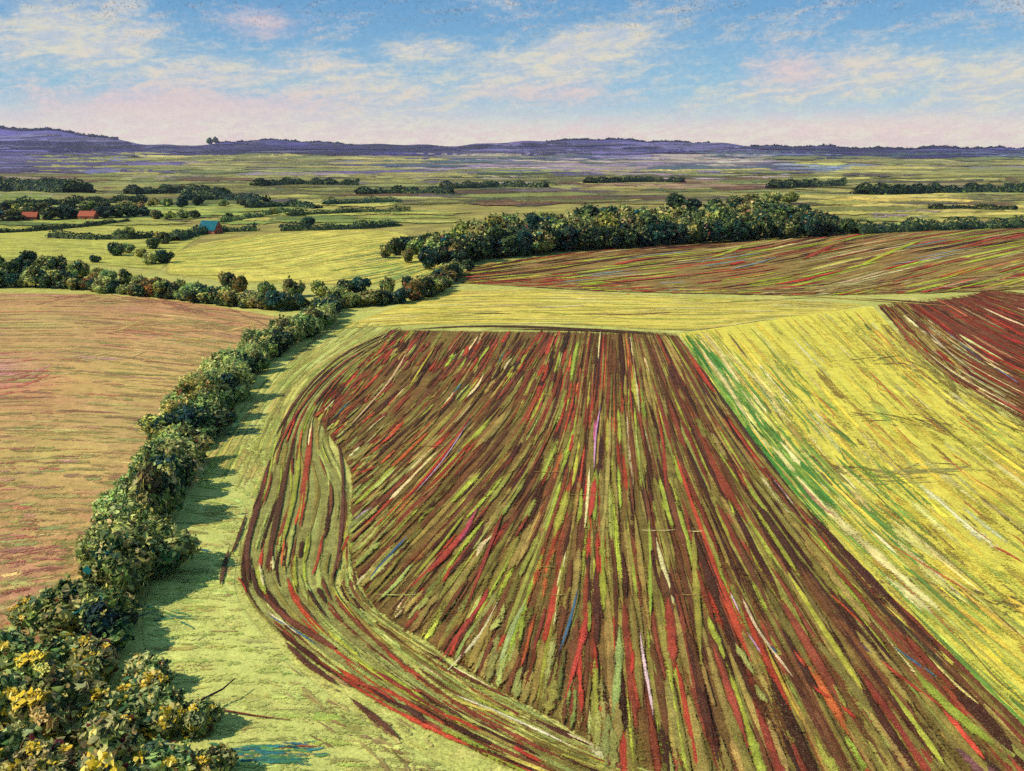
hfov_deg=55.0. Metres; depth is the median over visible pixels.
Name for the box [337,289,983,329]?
meadow
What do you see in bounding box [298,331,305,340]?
hedge bush
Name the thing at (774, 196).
tree
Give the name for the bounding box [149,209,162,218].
tree
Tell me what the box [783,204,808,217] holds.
tree
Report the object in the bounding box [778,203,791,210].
tree
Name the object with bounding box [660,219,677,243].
tree
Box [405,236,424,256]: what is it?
tree
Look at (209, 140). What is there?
tree
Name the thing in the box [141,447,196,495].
hedge bush
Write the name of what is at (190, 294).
hedge bush
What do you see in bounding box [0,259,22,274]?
tree
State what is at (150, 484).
hedge bush
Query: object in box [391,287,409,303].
hedge bush
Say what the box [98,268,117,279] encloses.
bush
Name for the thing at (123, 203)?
tree
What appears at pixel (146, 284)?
hedge bush
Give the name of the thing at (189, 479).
hedge bush
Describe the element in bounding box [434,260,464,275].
hedge bush
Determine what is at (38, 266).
tree
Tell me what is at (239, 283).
bush
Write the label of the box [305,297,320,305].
hedge bush
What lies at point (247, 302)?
hedge bush
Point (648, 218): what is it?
tree
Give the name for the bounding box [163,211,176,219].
tree
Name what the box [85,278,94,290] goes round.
hedge bush
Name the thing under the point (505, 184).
hedge
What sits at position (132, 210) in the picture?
tree
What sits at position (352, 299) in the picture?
hedge bush
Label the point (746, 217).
tree
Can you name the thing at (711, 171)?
distant fields
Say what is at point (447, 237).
tree
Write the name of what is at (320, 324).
hedge bush
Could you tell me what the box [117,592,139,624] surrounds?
hedge bush
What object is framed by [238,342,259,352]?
hedge bush
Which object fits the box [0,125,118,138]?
treeline
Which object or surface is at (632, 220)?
tree
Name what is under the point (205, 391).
hedge bush
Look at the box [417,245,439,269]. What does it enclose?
tree
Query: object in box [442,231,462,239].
tree
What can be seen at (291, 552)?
headland furrows
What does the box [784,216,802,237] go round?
tree
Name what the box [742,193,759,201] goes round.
tree
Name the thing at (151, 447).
hedge bush
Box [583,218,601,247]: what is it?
tree
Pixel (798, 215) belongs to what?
tree
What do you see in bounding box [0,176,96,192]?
hedge
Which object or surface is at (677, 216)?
tree
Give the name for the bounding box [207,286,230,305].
hedge bush
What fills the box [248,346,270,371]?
hedge bush
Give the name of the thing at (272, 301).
hedge bush
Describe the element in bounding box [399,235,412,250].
tree
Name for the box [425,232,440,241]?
tree
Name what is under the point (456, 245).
tree
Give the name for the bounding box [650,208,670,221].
tree
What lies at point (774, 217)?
tree
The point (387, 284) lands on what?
bush
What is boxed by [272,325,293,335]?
hedge bush
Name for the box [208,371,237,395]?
hedge bush
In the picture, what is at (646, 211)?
tree
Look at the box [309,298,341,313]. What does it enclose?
hedge bush
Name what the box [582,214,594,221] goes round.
tree
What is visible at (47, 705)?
flowering bush
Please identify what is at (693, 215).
tree
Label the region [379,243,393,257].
tree
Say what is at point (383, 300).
hedge bush
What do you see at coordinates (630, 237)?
tree
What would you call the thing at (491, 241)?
tree
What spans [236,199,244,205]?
tree
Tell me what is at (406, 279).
bush
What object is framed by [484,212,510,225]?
tree
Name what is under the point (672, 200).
tree
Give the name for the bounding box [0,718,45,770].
flowering bush
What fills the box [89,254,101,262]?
bush
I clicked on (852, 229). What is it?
tree
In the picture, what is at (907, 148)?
treeline
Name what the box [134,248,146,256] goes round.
bush
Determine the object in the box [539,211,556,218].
tree
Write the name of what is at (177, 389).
hedge bush
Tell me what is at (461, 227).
tree
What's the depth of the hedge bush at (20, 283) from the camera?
316.50 m
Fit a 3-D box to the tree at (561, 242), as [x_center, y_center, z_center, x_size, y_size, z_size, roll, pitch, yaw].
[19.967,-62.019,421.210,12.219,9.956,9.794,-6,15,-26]
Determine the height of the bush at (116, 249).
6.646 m
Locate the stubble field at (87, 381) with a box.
[0,293,284,643]
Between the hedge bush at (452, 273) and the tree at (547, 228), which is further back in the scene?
the tree at (547, 228)
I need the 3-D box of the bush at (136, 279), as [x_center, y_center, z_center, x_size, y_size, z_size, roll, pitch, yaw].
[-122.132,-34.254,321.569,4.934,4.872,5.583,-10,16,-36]
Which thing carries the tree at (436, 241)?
on the hay field at (326, 257)
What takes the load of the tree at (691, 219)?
on the ground
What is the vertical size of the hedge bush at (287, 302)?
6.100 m
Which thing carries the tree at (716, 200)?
on the ground
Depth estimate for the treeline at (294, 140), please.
6338.17 m
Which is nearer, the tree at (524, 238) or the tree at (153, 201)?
the tree at (524, 238)
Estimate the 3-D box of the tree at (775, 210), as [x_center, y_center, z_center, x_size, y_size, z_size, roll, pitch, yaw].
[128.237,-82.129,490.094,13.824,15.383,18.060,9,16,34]
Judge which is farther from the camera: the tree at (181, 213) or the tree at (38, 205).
the tree at (38, 205)
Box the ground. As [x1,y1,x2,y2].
[0,129,1023,770]
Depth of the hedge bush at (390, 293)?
292.92 m
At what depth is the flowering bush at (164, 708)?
72.03 m
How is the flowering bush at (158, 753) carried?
on the ground
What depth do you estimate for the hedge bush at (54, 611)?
86.77 m
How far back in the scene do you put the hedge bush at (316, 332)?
240.60 m
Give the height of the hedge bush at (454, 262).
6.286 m
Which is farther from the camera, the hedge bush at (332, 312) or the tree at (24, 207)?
the tree at (24, 207)
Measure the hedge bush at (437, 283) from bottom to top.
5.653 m
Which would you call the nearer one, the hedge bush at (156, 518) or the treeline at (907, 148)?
the hedge bush at (156, 518)
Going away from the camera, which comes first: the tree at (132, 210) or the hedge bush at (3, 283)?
the hedge bush at (3, 283)
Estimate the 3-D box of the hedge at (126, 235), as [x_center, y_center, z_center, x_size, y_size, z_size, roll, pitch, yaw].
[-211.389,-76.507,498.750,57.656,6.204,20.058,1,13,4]
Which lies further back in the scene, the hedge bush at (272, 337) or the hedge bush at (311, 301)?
the hedge bush at (311, 301)
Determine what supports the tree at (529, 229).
on the ground
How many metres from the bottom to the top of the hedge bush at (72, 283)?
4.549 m
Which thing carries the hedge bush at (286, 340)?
on the ground
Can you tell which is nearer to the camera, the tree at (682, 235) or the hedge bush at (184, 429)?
the hedge bush at (184, 429)
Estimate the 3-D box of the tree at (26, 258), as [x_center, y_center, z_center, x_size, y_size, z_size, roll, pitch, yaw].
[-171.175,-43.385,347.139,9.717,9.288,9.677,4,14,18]
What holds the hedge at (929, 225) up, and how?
on the ground
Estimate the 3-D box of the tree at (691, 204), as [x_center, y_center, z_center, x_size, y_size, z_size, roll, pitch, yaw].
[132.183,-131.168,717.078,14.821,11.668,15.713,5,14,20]
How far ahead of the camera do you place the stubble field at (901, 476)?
135.19 m
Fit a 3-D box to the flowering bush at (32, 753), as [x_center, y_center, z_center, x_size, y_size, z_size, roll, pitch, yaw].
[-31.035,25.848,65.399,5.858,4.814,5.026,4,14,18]
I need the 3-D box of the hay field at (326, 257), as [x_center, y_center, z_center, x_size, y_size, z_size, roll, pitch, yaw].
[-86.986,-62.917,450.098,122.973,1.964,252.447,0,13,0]
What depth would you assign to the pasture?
460.36 m
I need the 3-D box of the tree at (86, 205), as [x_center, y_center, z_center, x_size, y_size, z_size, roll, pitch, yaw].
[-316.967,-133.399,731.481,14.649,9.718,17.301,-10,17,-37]
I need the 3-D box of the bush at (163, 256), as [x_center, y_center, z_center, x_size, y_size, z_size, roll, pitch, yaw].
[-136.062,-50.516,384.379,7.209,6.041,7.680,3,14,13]
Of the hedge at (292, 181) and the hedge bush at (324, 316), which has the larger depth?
the hedge at (292, 181)
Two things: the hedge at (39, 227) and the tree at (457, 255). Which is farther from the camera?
the hedge at (39, 227)
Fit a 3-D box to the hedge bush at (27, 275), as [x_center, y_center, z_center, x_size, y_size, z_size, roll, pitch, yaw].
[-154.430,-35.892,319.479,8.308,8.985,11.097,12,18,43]
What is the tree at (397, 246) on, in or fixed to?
on the hay field at (326, 257)
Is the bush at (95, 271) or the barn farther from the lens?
the barn
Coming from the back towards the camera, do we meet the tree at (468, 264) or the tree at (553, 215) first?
the tree at (553, 215)
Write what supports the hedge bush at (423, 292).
on the meadow
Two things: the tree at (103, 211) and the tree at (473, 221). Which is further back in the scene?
the tree at (103, 211)
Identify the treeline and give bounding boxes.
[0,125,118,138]
[216,138,355,144]
[546,137,709,143]
[750,143,1023,149]
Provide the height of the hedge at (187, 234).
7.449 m
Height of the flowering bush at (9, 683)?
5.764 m
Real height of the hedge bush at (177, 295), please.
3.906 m
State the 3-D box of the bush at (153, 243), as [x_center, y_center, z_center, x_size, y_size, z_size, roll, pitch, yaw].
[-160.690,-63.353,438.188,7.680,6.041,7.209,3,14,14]
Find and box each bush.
[0,272,8,287]
[0,626,35,671]
[0,668,41,729]
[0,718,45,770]
[2,272,21,286]
[4,732,76,770]
[5,594,31,628]
[9,663,106,739]
[13,631,80,679]
[16,277,28,286]
[19,262,48,286]
[22,571,109,641]
[34,270,51,288]
[44,269,73,288]
[62,274,79,284]
[64,683,145,743]
[65,277,81,289]
[65,631,120,681]
[67,708,144,770]
[72,523,115,564]
[75,520,162,599]
[75,592,134,650]
[78,275,96,289]
[81,573,99,587]
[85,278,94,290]
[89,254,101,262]
[89,266,102,277]
[90,488,142,525]
[91,275,110,293]
[94,514,138,532]
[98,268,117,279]
[100,464,137,505]
[105,279,119,293]
[105,583,138,613]
[107,241,123,255]
[113,229,123,235]
[115,284,129,293]
[117,518,201,575]
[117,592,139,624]
[118,268,132,284]
[119,650,175,689]
[121,515,144,525]
[122,242,135,252]
[123,225,134,232]
[125,451,184,515]
[125,734,195,770]
[126,283,137,295]
[129,436,161,466]
[131,274,146,283]
[131,283,146,295]
[131,503,171,528]
[132,680,191,738]
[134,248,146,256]
[134,411,179,433]
[138,277,170,296]
[138,513,165,529]
[141,251,157,264]
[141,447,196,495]
[144,425,177,443]
[145,237,159,248]
[150,428,194,444]
[152,279,168,297]
[153,231,171,243]
[155,249,174,262]
[157,432,203,472]
[159,391,192,414]
[160,398,192,413]
[164,281,179,299]
[164,421,201,437]
[168,402,237,434]
[169,385,180,395]
[172,292,186,300]
[172,369,209,389]
[175,277,185,286]
[176,373,216,401]
[179,282,198,301]
[179,696,225,738]
[181,284,214,302]
[185,469,195,483]
[188,433,215,462]
[189,396,219,414]
[192,742,238,770]
[193,379,236,411]
[193,384,211,401]
[195,367,217,376]
[196,292,214,303]
[197,354,223,370]
[198,419,217,440]
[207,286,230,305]
[208,344,244,365]
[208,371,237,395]
[209,366,222,372]
[212,375,229,389]
[216,361,253,400]
[217,271,235,289]
[220,289,239,306]
[222,352,244,362]
[223,356,251,372]
[231,274,247,292]
[235,292,247,308]
[236,341,248,349]
[238,290,256,307]
[238,325,267,342]
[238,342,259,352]
[243,340,260,347]
[243,353,258,372]
[245,343,265,354]
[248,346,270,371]
[249,288,270,309]
[249,370,256,383]
[256,336,277,358]
[257,280,274,292]
[258,333,283,356]
[262,326,272,333]
[264,287,279,310]
[268,207,278,213]
[268,314,285,328]
[269,331,293,350]
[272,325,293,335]
[276,315,303,342]
[277,291,300,310]
[281,275,305,296]
[289,311,316,335]
[291,293,306,308]
[297,304,333,326]
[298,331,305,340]
[300,215,315,226]
[303,300,337,311]
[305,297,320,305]
[305,323,318,336]
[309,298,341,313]
[310,280,327,296]
[312,314,324,331]
[317,304,338,322]
[319,300,336,313]
[326,283,348,307]
[327,294,346,309]
[328,291,340,298]
[336,278,353,292]
[342,290,361,307]
[349,276,371,292]
[355,288,378,304]
[367,288,388,305]
[378,275,394,291]
[386,291,393,303]
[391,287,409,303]
[401,276,413,285]
[401,279,425,299]
[410,275,436,297]
[415,285,426,299]
[429,271,448,291]
[432,269,450,277]
[433,279,443,293]
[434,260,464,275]
[436,262,459,280]
[441,268,457,280]
[445,275,453,286]
[449,260,463,268]
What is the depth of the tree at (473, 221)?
405.61 m
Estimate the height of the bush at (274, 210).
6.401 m
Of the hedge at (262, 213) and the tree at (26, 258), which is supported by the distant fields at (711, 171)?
the hedge at (262, 213)
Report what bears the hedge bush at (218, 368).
on the ground
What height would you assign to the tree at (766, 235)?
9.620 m
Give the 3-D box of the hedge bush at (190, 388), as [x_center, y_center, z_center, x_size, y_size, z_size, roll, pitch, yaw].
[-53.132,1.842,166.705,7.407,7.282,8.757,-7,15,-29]
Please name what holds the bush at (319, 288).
on the ground
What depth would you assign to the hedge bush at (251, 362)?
197.88 m
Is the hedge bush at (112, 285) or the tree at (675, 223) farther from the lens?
the tree at (675, 223)
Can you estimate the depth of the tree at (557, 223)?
425.07 m
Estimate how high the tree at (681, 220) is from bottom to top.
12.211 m
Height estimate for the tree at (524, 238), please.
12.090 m
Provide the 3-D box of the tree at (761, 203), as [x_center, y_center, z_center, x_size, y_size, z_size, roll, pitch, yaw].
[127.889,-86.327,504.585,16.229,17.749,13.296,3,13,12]
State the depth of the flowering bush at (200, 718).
72.40 m
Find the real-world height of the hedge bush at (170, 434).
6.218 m
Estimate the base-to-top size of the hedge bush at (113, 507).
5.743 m
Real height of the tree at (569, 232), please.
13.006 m
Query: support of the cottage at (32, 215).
on the ground
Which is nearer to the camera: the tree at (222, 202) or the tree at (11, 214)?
the tree at (11, 214)
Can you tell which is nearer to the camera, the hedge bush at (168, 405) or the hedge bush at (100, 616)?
the hedge bush at (100, 616)
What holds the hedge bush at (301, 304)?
on the ground
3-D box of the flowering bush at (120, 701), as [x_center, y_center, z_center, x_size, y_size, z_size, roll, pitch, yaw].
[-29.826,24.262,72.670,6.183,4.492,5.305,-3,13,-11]
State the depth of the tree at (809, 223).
465.34 m
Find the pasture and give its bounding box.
[0,224,204,270]
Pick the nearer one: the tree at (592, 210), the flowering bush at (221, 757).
the flowering bush at (221, 757)
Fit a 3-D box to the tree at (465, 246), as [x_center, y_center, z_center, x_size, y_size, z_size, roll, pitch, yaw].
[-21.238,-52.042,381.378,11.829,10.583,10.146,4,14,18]
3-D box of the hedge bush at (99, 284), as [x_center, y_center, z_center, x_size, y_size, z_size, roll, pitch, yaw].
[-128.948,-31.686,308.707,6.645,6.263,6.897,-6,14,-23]
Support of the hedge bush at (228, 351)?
on the ground
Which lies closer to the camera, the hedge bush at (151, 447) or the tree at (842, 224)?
the hedge bush at (151, 447)
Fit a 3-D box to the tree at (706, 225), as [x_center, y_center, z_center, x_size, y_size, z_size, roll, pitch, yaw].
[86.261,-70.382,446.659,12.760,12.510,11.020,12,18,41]
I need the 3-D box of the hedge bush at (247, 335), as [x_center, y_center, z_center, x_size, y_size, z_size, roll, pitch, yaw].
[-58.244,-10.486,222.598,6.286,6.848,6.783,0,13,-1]
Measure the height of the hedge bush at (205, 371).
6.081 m
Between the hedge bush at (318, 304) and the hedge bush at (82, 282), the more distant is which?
the hedge bush at (82, 282)
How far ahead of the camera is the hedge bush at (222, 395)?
160.51 m
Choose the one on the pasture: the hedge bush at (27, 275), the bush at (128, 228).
the bush at (128, 228)
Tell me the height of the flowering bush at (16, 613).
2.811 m
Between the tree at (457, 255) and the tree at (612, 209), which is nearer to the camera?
the tree at (457, 255)
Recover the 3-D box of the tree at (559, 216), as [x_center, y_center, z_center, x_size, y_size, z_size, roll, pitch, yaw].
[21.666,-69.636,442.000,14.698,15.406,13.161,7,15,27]
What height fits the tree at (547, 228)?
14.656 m
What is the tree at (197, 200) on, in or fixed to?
on the ground
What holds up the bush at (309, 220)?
on the ground
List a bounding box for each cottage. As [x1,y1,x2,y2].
[14,210,39,220]
[77,209,99,218]
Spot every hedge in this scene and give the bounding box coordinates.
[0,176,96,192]
[0,218,130,232]
[14,194,147,204]
[45,228,154,239]
[121,183,231,194]
[170,222,259,240]
[178,190,270,201]
[218,208,292,222]
[244,199,322,208]
[249,177,359,185]
[278,219,403,230]
[284,205,412,215]
[321,196,402,205]
[354,185,456,194]
[439,180,549,188]
[582,175,685,183]
[765,177,847,188]
[844,215,1023,233]
[849,181,1023,194]
[928,203,1017,209]
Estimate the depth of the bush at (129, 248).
417.71 m
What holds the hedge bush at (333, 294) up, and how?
on the ground
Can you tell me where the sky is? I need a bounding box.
[0,0,1023,147]
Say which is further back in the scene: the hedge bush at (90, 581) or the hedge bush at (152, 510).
the hedge bush at (152, 510)
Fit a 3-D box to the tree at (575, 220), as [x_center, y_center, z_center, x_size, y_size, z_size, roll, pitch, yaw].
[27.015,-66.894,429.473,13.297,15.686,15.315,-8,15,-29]
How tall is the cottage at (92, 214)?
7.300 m
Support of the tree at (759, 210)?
on the ground
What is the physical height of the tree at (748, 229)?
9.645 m
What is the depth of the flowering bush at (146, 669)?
78.31 m
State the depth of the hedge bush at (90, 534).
100.30 m
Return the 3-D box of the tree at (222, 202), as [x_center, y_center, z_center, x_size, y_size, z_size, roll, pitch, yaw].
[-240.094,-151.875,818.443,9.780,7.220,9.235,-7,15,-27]
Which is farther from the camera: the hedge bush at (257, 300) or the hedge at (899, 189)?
the hedge at (899, 189)
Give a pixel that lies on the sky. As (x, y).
(846, 73)
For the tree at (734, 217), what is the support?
on the ground
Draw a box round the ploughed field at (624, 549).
[314,325,1023,770]
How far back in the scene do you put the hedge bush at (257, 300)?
280.95 m
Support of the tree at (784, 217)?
on the ground
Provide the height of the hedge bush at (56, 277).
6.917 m
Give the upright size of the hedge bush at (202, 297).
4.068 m
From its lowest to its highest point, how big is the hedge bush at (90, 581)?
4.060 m
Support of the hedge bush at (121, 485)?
on the ground
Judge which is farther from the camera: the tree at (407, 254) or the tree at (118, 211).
the tree at (118, 211)
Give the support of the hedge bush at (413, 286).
on the ground
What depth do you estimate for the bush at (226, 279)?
311.78 m
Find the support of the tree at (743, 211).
on the ground
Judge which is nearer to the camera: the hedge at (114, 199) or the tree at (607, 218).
the tree at (607, 218)
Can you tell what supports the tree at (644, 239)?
on the ground
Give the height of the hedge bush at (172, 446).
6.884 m
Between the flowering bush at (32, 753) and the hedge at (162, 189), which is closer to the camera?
the flowering bush at (32, 753)
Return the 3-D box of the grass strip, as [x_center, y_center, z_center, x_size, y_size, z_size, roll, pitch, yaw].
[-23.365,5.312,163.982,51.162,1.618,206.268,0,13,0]
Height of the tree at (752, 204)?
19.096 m
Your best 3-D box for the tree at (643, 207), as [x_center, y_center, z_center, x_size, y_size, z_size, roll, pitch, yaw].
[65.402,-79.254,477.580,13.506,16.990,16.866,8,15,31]
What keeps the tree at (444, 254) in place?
on the hay field at (326, 257)
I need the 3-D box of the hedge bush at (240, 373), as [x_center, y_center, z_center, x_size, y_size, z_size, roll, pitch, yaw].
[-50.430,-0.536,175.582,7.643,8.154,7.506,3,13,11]
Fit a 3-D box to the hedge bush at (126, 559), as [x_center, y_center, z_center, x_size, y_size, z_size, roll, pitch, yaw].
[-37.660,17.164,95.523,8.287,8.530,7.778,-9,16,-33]
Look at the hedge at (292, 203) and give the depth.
812.72 m
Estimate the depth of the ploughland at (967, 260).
361.64 m
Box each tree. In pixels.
[0,200,21,210]
[0,208,22,220]
[0,255,5,267]
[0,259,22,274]
[11,201,35,211]
[11,250,38,273]
[29,263,44,269]
[32,201,51,212]
[34,254,56,269]
[38,205,61,219]
[49,255,67,270]
[55,205,74,218]
[57,199,76,207]
[65,259,90,275]
[70,208,85,217]
[76,200,96,210]
[91,205,114,217]
[95,200,112,206]
[110,204,124,217]
[115,200,131,206]
[122,205,143,216]
[132,201,144,207]
[139,206,150,215]
[147,198,159,205]
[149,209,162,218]
[160,197,173,206]
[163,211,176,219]
[176,198,187,206]
[176,209,188,217]
[188,209,200,217]
[191,196,204,204]
[206,137,212,143]
[218,199,229,205]
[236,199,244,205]
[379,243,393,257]
[386,237,405,255]
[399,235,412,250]
[402,247,413,262]
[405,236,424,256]
[417,231,431,242]
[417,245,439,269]
[421,234,450,264]
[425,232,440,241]
[433,246,449,264]
[441,235,453,262]
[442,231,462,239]
[448,238,471,258]
[448,242,460,259]
[448,248,467,263]
[449,219,470,234]
[459,237,475,259]
[462,231,477,259]
[462,258,474,270]
[464,218,486,228]
[464,220,494,256]
[467,234,491,261]
[483,236,495,258]
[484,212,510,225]
[486,224,505,255]
[491,221,512,229]
[494,236,516,257]
[499,212,524,222]
[500,233,520,256]
[504,226,517,235]
[507,224,534,232]
[508,218,527,225]
[516,228,534,255]
[523,211,543,229]
[525,212,550,223]
[529,228,555,254]
[532,220,559,252]
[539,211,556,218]
[548,216,566,249]
[550,214,568,219]
[553,229,566,251]
[557,222,578,250]
[562,210,574,219]
[566,214,583,248]
[572,203,599,218]
[575,225,597,249]
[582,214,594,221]
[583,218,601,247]
[586,227,603,249]
[593,208,619,246]
[597,223,622,248]
[598,205,622,218]
[615,219,632,247]
[617,204,634,212]
[618,205,641,216]
[620,211,643,242]
[622,225,638,247]
[634,205,651,210]
[635,208,651,217]
[636,224,656,246]
[639,212,659,243]
[640,222,665,245]
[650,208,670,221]
[656,204,678,216]
[659,219,676,244]
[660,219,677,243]
[665,192,685,208]
[670,212,687,220]
[671,217,688,242]
[674,205,686,214]
[674,223,690,243]
[676,214,696,241]
[683,198,701,211]
[684,220,702,243]
[685,209,704,218]
[693,208,705,216]
[694,216,712,240]
[694,218,712,243]
[702,200,728,215]
[707,197,722,204]
[707,204,732,222]
[709,220,727,242]
[720,220,735,241]
[725,195,743,208]
[728,215,742,238]
[729,209,740,216]
[731,219,748,241]
[733,198,761,211]
[734,206,754,215]
[737,213,752,236]
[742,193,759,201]
[742,221,750,238]
[749,211,772,239]
[750,207,770,237]
[755,200,772,208]
[759,190,783,204]
[762,224,774,239]
[764,205,783,214]
[769,202,780,207]
[769,212,783,237]
[772,219,786,238]
[775,213,788,236]
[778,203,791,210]
[780,192,799,204]
[781,221,797,237]
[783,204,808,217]
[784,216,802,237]
[789,209,805,235]
[798,203,811,209]
[799,212,819,236]
[800,209,824,218]
[812,212,827,235]
[820,215,836,235]
[828,213,839,221]
[830,219,839,234]
[837,219,846,233]
[844,218,855,223]
[847,222,857,233]
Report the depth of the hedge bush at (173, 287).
297.53 m
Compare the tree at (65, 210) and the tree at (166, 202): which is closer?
the tree at (65, 210)
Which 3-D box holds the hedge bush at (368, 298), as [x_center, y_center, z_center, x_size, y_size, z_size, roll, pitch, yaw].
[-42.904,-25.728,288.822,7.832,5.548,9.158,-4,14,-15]
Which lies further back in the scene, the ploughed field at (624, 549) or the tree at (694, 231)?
the tree at (694, 231)
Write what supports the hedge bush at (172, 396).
on the ground
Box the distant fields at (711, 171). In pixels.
[0,132,1023,226]
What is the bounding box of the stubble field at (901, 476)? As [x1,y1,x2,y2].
[679,306,1023,726]
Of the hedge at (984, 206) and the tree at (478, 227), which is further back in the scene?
the hedge at (984, 206)
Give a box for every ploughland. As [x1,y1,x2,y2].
[454,228,1023,295]
[878,290,1023,451]
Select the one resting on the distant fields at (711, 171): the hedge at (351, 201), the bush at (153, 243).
the hedge at (351, 201)
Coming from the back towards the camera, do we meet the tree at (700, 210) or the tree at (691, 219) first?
the tree at (700, 210)
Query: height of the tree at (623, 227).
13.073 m
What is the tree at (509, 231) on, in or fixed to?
on the ground
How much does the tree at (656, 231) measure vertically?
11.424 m
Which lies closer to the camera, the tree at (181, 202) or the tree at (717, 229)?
the tree at (717, 229)
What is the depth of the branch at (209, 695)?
76.59 m
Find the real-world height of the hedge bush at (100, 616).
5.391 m
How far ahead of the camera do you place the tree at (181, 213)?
669.93 m
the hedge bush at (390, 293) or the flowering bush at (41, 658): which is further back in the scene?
the hedge bush at (390, 293)
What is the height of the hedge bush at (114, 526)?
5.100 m
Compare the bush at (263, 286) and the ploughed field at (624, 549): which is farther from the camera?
the bush at (263, 286)
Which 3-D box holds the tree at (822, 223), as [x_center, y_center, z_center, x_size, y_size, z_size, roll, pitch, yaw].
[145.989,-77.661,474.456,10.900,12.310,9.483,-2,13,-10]
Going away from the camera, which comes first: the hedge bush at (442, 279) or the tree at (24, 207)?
the hedge bush at (442, 279)
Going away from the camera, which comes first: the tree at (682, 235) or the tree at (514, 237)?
the tree at (514, 237)
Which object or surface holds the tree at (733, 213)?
on the ground
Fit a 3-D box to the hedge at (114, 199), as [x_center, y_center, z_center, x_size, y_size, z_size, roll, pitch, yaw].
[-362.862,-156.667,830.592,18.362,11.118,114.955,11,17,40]
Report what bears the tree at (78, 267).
on the ground
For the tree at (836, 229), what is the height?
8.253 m
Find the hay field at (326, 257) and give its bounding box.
[165,229,437,284]
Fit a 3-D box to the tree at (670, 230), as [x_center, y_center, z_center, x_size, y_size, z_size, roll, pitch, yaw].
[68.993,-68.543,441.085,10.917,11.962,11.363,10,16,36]
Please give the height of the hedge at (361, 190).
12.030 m
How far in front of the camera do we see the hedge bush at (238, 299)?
284.30 m
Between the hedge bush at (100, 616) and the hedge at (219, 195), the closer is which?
the hedge bush at (100, 616)
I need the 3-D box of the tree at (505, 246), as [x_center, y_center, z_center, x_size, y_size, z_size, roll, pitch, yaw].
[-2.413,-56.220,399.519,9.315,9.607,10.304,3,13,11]
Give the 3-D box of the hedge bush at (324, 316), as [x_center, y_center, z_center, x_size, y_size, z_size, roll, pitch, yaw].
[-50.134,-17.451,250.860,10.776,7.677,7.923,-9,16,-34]
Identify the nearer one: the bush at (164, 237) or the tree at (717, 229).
the tree at (717, 229)
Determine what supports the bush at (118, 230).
on the pasture
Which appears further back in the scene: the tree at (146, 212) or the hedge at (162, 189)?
the hedge at (162, 189)
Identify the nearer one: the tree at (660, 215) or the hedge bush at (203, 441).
the hedge bush at (203, 441)
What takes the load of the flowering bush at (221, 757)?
on the ground
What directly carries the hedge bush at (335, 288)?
on the ground
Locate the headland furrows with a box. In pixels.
[219,327,652,770]
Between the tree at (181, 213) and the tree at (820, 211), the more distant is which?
the tree at (181, 213)
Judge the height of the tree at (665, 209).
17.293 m
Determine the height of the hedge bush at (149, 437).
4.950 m
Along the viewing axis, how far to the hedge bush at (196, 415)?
151.31 m
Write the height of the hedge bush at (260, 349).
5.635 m
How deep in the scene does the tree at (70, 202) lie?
726.52 m
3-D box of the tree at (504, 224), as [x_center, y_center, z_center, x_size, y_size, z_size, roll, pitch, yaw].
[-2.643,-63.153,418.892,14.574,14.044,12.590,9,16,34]
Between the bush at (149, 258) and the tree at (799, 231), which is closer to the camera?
the bush at (149, 258)
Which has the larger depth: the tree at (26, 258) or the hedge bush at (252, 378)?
the tree at (26, 258)
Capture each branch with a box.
[189,678,235,702]
[224,710,289,719]
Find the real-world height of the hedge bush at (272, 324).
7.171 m
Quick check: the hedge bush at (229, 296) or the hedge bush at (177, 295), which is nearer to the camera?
the hedge bush at (229, 296)
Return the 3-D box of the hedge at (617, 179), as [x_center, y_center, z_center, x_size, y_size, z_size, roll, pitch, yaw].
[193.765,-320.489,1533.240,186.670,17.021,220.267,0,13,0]
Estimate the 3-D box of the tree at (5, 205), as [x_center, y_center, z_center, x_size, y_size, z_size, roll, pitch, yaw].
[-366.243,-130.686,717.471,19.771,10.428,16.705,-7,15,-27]
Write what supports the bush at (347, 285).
on the ground
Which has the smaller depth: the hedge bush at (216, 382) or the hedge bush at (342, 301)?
the hedge bush at (216, 382)
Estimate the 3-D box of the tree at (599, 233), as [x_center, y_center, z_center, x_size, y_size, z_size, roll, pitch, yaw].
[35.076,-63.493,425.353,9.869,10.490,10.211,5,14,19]
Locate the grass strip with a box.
[137,321,449,770]
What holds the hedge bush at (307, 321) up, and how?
on the ground
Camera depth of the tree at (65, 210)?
649.98 m
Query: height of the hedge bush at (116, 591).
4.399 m
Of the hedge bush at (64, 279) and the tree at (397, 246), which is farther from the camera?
the tree at (397, 246)
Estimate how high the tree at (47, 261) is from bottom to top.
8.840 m
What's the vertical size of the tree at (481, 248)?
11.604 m
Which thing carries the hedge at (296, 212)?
on the distant fields at (711, 171)
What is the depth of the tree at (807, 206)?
669.48 m
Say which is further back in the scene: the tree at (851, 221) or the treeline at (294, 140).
the treeline at (294, 140)
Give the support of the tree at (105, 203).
on the ground

